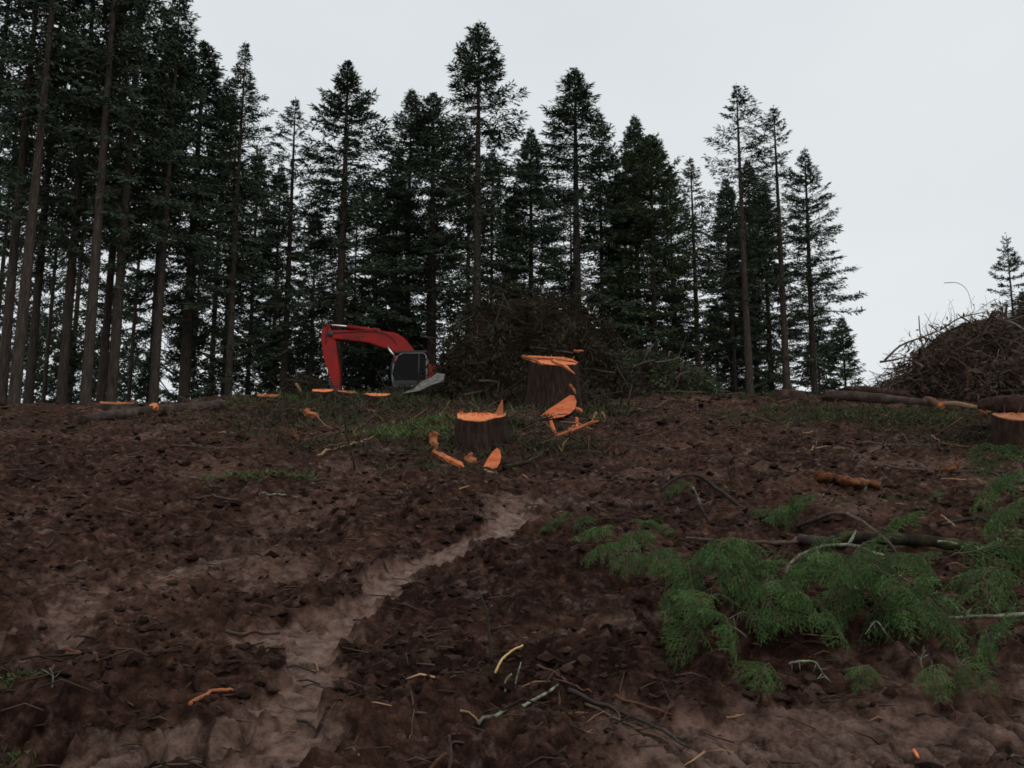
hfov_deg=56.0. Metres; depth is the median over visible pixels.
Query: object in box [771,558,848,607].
fir bough
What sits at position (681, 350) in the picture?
fir tree
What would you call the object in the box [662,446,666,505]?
stick
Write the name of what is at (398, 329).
fir tree
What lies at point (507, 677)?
stick
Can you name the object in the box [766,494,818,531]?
fir bough
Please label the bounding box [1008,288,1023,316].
fir tree
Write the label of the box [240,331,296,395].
fir tree
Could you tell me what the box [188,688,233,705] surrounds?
stick
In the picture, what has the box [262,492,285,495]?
stick
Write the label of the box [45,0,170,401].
fir tree
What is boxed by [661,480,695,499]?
fir bough
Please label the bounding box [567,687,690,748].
stick
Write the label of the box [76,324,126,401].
fir tree
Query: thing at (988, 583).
fir bough
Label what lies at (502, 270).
fir tree
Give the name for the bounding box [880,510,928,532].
fir bough
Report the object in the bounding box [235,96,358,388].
fir tree
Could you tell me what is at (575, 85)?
fir tree
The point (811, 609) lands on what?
fir bough
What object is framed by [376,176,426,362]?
fir tree
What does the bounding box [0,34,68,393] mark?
fir tree
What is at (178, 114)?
fir tree
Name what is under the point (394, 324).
fir tree
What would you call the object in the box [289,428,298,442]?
wood chunk
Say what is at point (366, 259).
fir tree
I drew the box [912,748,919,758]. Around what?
chip
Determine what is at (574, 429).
wood chunk
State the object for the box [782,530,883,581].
stick
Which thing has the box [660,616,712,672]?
fir bough
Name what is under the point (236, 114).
fir tree
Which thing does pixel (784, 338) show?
fir tree
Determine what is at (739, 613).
twig
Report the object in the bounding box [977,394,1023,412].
fallen log
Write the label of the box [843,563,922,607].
fir bough
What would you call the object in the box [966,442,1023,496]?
fir bough
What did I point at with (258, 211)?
fir tree
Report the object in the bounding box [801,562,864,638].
fir bough
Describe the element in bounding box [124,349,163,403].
fir tree
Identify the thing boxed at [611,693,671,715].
stick
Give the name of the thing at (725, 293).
fir tree
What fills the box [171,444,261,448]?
stick
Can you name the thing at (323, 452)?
stick
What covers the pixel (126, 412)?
fallen log
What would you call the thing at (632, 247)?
fir tree
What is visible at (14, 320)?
fir tree
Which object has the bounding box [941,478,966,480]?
stick
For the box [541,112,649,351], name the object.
fir tree
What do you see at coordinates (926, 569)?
fir bough
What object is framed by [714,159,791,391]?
fir tree
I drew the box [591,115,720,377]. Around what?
fir tree
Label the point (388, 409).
stick
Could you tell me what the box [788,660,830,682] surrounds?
twig
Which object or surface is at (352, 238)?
fir tree
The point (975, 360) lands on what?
brush pile
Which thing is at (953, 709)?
stick
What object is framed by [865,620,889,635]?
twig
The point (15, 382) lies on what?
fir tree
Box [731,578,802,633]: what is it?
fir bough
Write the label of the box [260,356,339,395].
brush pile
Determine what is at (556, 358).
wood chunk
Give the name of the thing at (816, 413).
ground cover
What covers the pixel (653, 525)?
fir bough
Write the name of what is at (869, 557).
fir bough
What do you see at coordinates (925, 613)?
fir bough
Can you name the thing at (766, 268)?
fir tree
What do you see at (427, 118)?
fir tree
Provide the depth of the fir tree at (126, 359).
91.46 m
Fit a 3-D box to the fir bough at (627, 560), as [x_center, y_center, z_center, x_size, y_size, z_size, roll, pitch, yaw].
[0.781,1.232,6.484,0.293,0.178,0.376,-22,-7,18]
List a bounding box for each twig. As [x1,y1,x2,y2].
[700,583,731,599]
[703,593,737,605]
[724,606,757,622]
[733,616,746,637]
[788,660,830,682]
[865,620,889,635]
[913,646,928,667]
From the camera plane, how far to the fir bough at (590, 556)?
6.63 m
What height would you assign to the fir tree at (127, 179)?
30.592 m
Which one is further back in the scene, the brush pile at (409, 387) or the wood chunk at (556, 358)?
the brush pile at (409, 387)
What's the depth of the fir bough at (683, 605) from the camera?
5.20 m
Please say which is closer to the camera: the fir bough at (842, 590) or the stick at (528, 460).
the fir bough at (842, 590)
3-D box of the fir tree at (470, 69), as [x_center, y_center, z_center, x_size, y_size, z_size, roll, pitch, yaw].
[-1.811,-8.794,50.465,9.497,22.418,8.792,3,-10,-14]
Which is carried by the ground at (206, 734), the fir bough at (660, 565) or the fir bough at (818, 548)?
the fir bough at (660, 565)
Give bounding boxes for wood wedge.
[483,448,501,468]
[541,395,576,419]
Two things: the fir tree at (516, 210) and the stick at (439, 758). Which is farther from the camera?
the fir tree at (516, 210)
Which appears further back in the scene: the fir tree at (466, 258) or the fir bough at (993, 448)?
the fir tree at (466, 258)
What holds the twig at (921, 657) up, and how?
on the ground at (206, 734)
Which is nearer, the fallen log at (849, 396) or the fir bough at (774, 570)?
the fir bough at (774, 570)
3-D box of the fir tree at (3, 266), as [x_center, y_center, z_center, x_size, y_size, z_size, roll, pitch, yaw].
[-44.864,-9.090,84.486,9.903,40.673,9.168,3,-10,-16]
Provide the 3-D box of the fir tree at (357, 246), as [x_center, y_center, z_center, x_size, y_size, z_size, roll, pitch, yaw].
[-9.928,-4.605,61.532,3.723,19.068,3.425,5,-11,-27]
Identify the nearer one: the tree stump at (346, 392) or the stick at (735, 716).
the stick at (735, 716)
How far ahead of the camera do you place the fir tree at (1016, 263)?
74.67 m
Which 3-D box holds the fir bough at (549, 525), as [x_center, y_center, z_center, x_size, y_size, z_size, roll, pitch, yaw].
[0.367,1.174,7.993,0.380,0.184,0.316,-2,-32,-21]
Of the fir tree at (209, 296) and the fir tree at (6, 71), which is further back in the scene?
the fir tree at (209, 296)
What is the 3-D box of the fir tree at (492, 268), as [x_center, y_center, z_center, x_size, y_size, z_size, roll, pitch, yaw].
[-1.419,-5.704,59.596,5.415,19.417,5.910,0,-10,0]
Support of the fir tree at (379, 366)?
on the ground at (206, 734)
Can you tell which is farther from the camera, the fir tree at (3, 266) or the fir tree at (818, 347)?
the fir tree at (3, 266)
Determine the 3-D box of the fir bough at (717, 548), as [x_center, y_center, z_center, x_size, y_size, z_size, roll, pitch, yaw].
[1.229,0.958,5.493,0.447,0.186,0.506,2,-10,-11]
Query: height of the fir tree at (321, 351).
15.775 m
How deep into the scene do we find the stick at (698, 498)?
9.32 m
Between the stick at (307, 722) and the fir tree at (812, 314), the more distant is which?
the fir tree at (812, 314)
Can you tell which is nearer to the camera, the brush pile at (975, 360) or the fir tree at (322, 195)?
the brush pile at (975, 360)
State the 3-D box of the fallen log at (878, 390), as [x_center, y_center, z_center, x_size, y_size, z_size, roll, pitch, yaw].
[11.002,0.220,29.156,2.371,0.271,0.272,4,-11,-24]
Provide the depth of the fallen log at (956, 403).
23.42 m
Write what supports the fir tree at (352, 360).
on the ground at (206, 734)
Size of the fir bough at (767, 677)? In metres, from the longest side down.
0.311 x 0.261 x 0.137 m
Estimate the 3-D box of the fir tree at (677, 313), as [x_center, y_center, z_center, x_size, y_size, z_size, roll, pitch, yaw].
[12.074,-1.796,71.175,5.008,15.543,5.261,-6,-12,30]
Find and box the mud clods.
[0,392,1023,767]
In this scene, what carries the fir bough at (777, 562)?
on the ground at (206, 734)
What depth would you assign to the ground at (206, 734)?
6.06 m
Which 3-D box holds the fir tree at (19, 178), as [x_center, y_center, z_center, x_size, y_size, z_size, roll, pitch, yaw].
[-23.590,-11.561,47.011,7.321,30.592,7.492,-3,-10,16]
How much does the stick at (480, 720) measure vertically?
0.118 m
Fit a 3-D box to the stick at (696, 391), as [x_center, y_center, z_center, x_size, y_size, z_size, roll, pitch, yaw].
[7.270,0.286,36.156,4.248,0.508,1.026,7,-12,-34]
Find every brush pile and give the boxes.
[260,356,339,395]
[368,371,427,392]
[417,265,654,401]
[493,377,526,406]
[579,381,621,404]
[612,335,732,395]
[852,282,1023,402]
[943,403,1004,447]
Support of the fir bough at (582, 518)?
on the ground at (206, 734)
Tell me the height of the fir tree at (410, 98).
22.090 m
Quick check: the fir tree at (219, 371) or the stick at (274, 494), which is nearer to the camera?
the stick at (274, 494)
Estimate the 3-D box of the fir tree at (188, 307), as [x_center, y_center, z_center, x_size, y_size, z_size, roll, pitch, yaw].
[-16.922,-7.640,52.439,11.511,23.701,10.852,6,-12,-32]
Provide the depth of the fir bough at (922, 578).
5.35 m
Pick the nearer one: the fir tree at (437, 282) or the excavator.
the excavator
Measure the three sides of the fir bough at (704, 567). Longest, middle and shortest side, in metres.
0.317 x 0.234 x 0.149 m
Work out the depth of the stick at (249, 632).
5.69 m
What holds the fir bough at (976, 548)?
on the ground at (206, 734)
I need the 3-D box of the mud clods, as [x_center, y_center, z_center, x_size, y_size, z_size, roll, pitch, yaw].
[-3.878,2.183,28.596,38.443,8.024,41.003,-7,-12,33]
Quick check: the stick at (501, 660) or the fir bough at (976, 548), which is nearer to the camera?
the stick at (501, 660)
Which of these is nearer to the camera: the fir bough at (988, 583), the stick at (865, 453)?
the fir bough at (988, 583)
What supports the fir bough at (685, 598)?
on the ground at (206, 734)
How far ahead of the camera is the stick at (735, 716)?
4.30 m
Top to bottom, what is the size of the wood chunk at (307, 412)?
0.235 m
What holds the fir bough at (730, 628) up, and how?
on the ground at (206, 734)
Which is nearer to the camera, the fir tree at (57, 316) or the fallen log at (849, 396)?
the fallen log at (849, 396)
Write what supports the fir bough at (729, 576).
on the ground at (206, 734)
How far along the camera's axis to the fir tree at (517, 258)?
78.22 m
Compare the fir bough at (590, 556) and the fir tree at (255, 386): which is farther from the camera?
the fir tree at (255, 386)
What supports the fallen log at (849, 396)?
on the ground at (206, 734)
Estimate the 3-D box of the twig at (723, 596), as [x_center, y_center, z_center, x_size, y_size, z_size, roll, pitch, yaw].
[1.175,1.230,5.551,0.263,0.151,0.026,0,-10,0]
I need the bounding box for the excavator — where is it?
[321,322,435,392]
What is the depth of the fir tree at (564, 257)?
64.06 m
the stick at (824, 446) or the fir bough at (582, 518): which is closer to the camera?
the fir bough at (582, 518)
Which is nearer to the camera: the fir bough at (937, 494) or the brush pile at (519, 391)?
the fir bough at (937, 494)
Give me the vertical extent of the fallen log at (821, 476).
0.220 m
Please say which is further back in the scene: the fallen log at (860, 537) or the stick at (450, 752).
the fallen log at (860, 537)
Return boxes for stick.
[42,664,59,687]
[63,647,98,662]
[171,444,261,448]
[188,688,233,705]
[196,494,240,500]
[225,629,279,635]
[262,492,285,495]
[296,718,328,740]
[317,436,374,456]
[322,441,369,448]
[342,392,355,469]
[351,405,368,451]
[352,405,438,418]
[407,691,414,741]
[429,752,447,767]
[448,735,452,767]
[460,709,477,720]
[476,684,558,725]
[478,592,492,663]
[494,644,522,672]
[504,443,552,466]
[504,673,511,691]
[515,662,520,686]
[536,664,591,692]
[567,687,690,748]
[584,702,668,743]
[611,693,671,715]
[655,390,743,393]
[659,473,747,512]
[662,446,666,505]
[685,536,800,544]
[692,487,701,504]
[696,502,710,523]
[726,458,733,489]
[726,713,743,718]
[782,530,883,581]
[796,511,900,557]
[809,445,844,450]
[852,445,885,460]
[861,441,953,446]
[874,464,925,470]
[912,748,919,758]
[927,608,1023,619]
[937,540,957,544]
[939,703,957,722]
[940,514,955,526]
[940,516,1010,525]
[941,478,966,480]
[949,469,1017,483]
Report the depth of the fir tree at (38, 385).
78.98 m
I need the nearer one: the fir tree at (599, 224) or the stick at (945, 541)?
the stick at (945, 541)
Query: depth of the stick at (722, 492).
9.02 m
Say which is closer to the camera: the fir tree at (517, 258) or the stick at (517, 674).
the stick at (517, 674)
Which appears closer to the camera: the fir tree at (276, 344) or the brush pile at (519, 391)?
the brush pile at (519, 391)
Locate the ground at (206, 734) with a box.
[0,392,1023,767]
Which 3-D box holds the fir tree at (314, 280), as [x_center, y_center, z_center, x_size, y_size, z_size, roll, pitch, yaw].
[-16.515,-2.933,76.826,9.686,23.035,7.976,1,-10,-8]
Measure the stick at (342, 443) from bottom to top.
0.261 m
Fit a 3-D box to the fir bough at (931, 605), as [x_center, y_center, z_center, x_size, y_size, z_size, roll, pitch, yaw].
[2.243,1.252,5.250,0.456,0.291,0.341,2,-10,-9]
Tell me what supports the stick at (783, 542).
on the ground at (206, 734)
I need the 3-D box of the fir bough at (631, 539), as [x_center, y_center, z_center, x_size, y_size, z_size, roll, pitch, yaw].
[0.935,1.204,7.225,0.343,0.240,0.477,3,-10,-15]
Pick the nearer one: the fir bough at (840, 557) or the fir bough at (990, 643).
the fir bough at (990, 643)
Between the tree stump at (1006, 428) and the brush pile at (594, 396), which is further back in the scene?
the brush pile at (594, 396)
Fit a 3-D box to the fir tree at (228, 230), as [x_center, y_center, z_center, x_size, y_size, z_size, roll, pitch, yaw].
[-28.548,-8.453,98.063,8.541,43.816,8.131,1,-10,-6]
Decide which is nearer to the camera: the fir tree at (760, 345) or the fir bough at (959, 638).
the fir bough at (959, 638)
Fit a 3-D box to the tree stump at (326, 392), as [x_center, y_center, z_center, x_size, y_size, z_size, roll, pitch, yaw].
[-5.566,0.627,28.132,0.979,1.000,1.077,2,-10,-11]
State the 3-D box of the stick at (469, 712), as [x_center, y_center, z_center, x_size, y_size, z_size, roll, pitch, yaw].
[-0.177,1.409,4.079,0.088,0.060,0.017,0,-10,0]
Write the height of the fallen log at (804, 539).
0.123 m
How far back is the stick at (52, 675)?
4.26 m
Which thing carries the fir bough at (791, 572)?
on the ground at (206, 734)
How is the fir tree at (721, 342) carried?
on the ground at (206, 734)
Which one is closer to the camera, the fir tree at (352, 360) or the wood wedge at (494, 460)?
the wood wedge at (494, 460)
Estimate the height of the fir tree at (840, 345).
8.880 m
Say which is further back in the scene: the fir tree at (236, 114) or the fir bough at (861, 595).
the fir tree at (236, 114)
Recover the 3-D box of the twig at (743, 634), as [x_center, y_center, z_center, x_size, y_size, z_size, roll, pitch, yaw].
[1.189,1.293,5.135,0.119,0.117,0.024,0,-10,0]
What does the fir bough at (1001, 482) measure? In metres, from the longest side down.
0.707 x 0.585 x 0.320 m
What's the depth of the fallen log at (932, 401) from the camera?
24.63 m
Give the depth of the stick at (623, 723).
4.21 m
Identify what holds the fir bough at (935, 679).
on the ground at (206, 734)
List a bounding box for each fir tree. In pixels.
[0,0,114,403]
[0,0,115,403]
[0,0,120,404]
[0,0,153,402]
[0,1,72,195]
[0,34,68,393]
[0,67,53,364]
[0,163,26,359]
[7,305,48,403]
[20,66,93,402]
[24,63,148,402]
[29,29,175,402]
[37,330,96,403]
[39,0,188,404]
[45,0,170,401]
[56,0,219,401]
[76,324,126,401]
[77,55,250,401]
[84,0,245,403]
[92,65,180,400]
[103,40,295,400]
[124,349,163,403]
[158,310,219,402]
[164,76,271,394]
[170,169,226,398]
[180,60,433,399]
[195,42,296,395]
[196,104,261,394]
[199,339,256,397]
[204,146,297,394]
[221,201,268,388]
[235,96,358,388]
[235,165,319,391]
[236,294,301,394]
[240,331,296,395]
[264,316,327,393]
[290,211,354,388]
[304,208,366,388]
[317,295,364,389]
[320,296,385,391]
[331,176,376,303]
[342,326,389,391]
[344,193,411,392]
[347,156,451,376]
[348,91,533,374]
[350,307,395,391]
[356,314,391,391]
[359,88,471,342]
[369,297,403,388]
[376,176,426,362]
[383,18,554,322]
[393,325,437,375]
[404,204,455,345]
[425,132,516,348]
[452,148,527,347]
[483,225,527,311]
[494,125,572,301]
[500,67,727,392]
[501,212,528,282]
[539,203,611,318]
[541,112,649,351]
[584,177,657,353]
[586,132,733,366]
[588,174,658,302]
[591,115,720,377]
[632,165,714,370]
[644,260,701,358]
[656,156,739,370]
[660,322,694,364]
[670,85,802,394]
[687,177,795,395]
[701,264,764,393]
[701,304,744,391]
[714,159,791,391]
[719,306,778,394]
[721,185,840,395]
[728,105,846,389]
[730,148,867,395]
[739,293,780,383]
[779,282,838,383]
[798,317,852,394]
[817,315,866,391]
[985,232,1023,314]
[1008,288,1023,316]
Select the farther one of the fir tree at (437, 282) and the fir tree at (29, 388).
the fir tree at (437, 282)
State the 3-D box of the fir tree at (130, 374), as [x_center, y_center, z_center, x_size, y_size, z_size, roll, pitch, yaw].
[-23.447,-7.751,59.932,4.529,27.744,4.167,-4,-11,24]
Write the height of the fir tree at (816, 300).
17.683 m
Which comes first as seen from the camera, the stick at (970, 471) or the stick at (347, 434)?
the stick at (970, 471)
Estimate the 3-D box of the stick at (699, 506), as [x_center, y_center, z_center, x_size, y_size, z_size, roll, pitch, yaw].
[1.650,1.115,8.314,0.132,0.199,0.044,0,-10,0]
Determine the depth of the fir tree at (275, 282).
62.14 m
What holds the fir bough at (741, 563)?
on the fir bough at (729, 576)
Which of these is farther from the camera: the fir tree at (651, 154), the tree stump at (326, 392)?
the fir tree at (651, 154)
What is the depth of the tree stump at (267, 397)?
28.26 m
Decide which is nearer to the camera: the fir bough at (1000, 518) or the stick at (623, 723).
the stick at (623, 723)
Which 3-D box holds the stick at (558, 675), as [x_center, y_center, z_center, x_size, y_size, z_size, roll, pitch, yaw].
[0.252,1.411,4.620,0.034,0.107,0.354,10,-14,-43]
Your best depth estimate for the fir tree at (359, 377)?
60.44 m
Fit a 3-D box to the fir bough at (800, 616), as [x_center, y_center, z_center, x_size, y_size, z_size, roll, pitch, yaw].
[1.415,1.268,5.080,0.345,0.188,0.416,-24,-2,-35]
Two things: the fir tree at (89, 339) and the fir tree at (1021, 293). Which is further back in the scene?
the fir tree at (1021, 293)
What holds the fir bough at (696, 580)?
on the ground at (206, 734)
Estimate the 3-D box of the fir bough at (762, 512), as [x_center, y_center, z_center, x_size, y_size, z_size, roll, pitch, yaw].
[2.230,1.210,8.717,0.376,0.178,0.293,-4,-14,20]
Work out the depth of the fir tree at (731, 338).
59.33 m
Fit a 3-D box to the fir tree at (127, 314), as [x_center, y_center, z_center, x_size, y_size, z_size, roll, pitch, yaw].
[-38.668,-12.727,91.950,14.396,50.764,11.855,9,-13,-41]
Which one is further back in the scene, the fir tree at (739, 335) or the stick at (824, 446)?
the fir tree at (739, 335)
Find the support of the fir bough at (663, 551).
on the ground at (206, 734)
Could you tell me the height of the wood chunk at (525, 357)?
0.270 m
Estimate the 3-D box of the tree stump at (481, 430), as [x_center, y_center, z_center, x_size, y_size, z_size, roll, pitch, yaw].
[-0.528,0.929,14.719,1.268,1.381,1.289,-8,-13,40]
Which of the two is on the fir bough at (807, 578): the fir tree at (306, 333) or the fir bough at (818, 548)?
the fir bough at (818, 548)
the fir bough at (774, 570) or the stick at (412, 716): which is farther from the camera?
the fir bough at (774, 570)
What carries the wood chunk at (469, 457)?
on the ground at (206, 734)
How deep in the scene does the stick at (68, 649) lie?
5.18 m
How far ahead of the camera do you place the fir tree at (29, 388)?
48.51 m
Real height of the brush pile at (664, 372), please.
3.533 m
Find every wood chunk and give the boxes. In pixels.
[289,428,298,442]
[303,408,318,418]
[429,431,438,448]
[431,448,445,461]
[443,455,463,467]
[464,452,476,463]
[521,355,542,364]
[528,355,577,362]
[550,420,555,433]
[551,359,574,373]
[554,420,598,436]
[940,465,956,472]
[954,455,959,468]
[977,409,990,417]
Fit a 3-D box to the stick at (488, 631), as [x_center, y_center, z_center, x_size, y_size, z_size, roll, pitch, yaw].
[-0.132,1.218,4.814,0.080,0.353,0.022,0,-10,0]
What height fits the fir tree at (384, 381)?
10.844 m
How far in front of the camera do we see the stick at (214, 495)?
9.48 m
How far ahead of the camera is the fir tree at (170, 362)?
69.84 m
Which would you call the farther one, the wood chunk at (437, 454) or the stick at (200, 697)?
the wood chunk at (437, 454)
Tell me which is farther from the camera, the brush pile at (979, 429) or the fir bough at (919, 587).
the brush pile at (979, 429)
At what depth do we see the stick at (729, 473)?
10.13 m
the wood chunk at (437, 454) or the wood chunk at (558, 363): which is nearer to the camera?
the wood chunk at (437, 454)
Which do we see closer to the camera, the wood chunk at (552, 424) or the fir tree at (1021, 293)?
the wood chunk at (552, 424)
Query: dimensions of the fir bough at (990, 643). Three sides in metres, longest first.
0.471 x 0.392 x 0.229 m
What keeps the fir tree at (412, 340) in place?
on the ground at (206, 734)
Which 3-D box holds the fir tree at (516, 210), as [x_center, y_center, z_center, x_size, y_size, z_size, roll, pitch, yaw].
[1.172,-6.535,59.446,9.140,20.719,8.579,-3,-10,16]
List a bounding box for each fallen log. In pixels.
[77,399,225,424]
[772,389,803,396]
[796,534,847,548]
[813,469,881,489]
[825,390,945,406]
[835,531,1023,560]
[843,386,907,396]
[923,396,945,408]
[944,401,977,409]
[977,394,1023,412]
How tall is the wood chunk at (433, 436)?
0.258 m
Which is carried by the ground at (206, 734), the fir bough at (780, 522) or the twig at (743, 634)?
the fir bough at (780, 522)
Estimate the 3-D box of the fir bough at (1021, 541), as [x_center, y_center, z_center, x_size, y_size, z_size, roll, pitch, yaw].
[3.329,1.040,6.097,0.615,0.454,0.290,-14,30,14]
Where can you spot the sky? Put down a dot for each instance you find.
(912, 111)
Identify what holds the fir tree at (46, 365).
on the ground at (206, 734)
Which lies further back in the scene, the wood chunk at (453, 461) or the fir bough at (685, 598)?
the wood chunk at (453, 461)
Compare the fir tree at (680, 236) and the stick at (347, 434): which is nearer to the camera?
the stick at (347, 434)
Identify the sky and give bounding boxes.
[0,0,1023,402]
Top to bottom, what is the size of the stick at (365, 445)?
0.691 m
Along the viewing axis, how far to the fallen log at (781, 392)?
33.60 m
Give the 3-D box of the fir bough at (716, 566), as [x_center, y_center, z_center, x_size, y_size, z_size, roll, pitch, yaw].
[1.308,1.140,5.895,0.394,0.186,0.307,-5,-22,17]
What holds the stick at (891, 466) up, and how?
on the ground at (206, 734)
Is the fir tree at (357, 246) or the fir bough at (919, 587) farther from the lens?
the fir tree at (357, 246)
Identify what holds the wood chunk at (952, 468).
on the ground at (206, 734)
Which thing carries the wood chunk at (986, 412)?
on the ground at (206, 734)
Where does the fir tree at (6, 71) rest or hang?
on the ground at (206, 734)
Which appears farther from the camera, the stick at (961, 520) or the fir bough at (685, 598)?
the stick at (961, 520)
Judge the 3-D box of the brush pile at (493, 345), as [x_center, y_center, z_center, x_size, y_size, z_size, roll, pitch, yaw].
[0.887,-1.250,34.253,8.810,5.916,6.667,0,-10,0]
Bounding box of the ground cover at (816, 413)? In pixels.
[0,383,1003,767]
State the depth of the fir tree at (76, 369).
57.99 m
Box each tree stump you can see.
[98,401,134,410]
[257,394,280,403]
[311,388,333,401]
[336,390,356,401]
[363,393,391,404]
[453,399,509,453]
[524,355,582,413]
[989,413,1023,454]
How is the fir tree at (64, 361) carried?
on the ground at (206, 734)
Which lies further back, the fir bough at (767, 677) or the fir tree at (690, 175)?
the fir tree at (690, 175)
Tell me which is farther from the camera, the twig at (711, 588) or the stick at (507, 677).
the twig at (711, 588)
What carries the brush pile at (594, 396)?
on the ground at (206, 734)
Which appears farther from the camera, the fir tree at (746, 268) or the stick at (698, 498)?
the fir tree at (746, 268)
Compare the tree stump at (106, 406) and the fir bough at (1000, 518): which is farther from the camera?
the tree stump at (106, 406)
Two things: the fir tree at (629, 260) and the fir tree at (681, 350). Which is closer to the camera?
the fir tree at (681, 350)
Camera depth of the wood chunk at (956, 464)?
11.47 m
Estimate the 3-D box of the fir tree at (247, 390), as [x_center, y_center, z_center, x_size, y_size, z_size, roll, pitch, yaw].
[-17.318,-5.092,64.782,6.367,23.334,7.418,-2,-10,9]
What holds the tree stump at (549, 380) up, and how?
on the ground at (206, 734)
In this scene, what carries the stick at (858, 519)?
on the ground at (206, 734)
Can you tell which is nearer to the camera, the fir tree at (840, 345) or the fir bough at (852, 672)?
the fir bough at (852, 672)
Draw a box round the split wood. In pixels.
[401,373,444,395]
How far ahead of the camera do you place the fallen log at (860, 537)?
6.98 m
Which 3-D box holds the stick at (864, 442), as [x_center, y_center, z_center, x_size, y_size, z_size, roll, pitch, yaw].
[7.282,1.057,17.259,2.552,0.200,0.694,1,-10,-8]
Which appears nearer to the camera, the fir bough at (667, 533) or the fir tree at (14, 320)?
the fir bough at (667, 533)
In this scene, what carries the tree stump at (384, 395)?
on the ground at (206, 734)
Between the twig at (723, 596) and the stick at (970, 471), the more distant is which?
the stick at (970, 471)
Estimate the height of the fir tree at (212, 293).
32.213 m
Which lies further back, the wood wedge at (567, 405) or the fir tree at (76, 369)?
the fir tree at (76, 369)
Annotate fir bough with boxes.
[537,511,574,536]
[570,524,619,542]
[572,515,598,532]
[579,542,626,567]
[606,552,646,579]
[615,530,655,554]
[631,516,663,531]
[632,548,683,575]
[646,556,693,589]
[655,588,721,626]
[658,564,702,617]
[658,565,708,606]
[660,526,679,537]
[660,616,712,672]
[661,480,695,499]
[671,589,713,629]
[681,603,738,664]
[686,541,765,580]
[692,537,767,567]
[695,540,714,580]
[699,556,752,580]
[714,563,773,608]
[719,559,788,602]
[726,547,796,599]
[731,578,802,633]
[731,660,783,701]
[743,604,829,646]
[750,508,775,518]
[758,502,799,526]
[762,580,826,624]
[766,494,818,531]
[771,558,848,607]
[778,560,818,611]
[779,595,851,656]
[795,536,843,578]
[797,551,872,590]
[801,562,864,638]
[840,534,896,590]
[840,564,896,628]
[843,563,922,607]
[844,664,882,694]
[857,574,943,648]
[862,583,957,645]
[863,551,942,610]
[878,601,970,644]
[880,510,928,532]
[885,576,970,657]
[889,586,969,641]
[901,556,942,592]
[912,664,955,702]
[929,489,945,500]
[944,565,1023,618]
[947,537,1023,594]
[951,656,999,695]
[962,600,1023,668]
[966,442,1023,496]
[969,468,1023,519]
[970,497,1023,544]
[982,529,1023,570]
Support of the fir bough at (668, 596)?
on the ground at (206, 734)
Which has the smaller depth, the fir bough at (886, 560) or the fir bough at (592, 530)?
the fir bough at (886, 560)
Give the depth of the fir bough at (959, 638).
5.22 m
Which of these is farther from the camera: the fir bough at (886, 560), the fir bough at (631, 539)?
the fir bough at (631, 539)
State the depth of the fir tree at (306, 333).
58.94 m
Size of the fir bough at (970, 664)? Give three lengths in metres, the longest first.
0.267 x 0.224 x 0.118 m
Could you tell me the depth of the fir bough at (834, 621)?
5.08 m
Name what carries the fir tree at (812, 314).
on the ground at (206, 734)

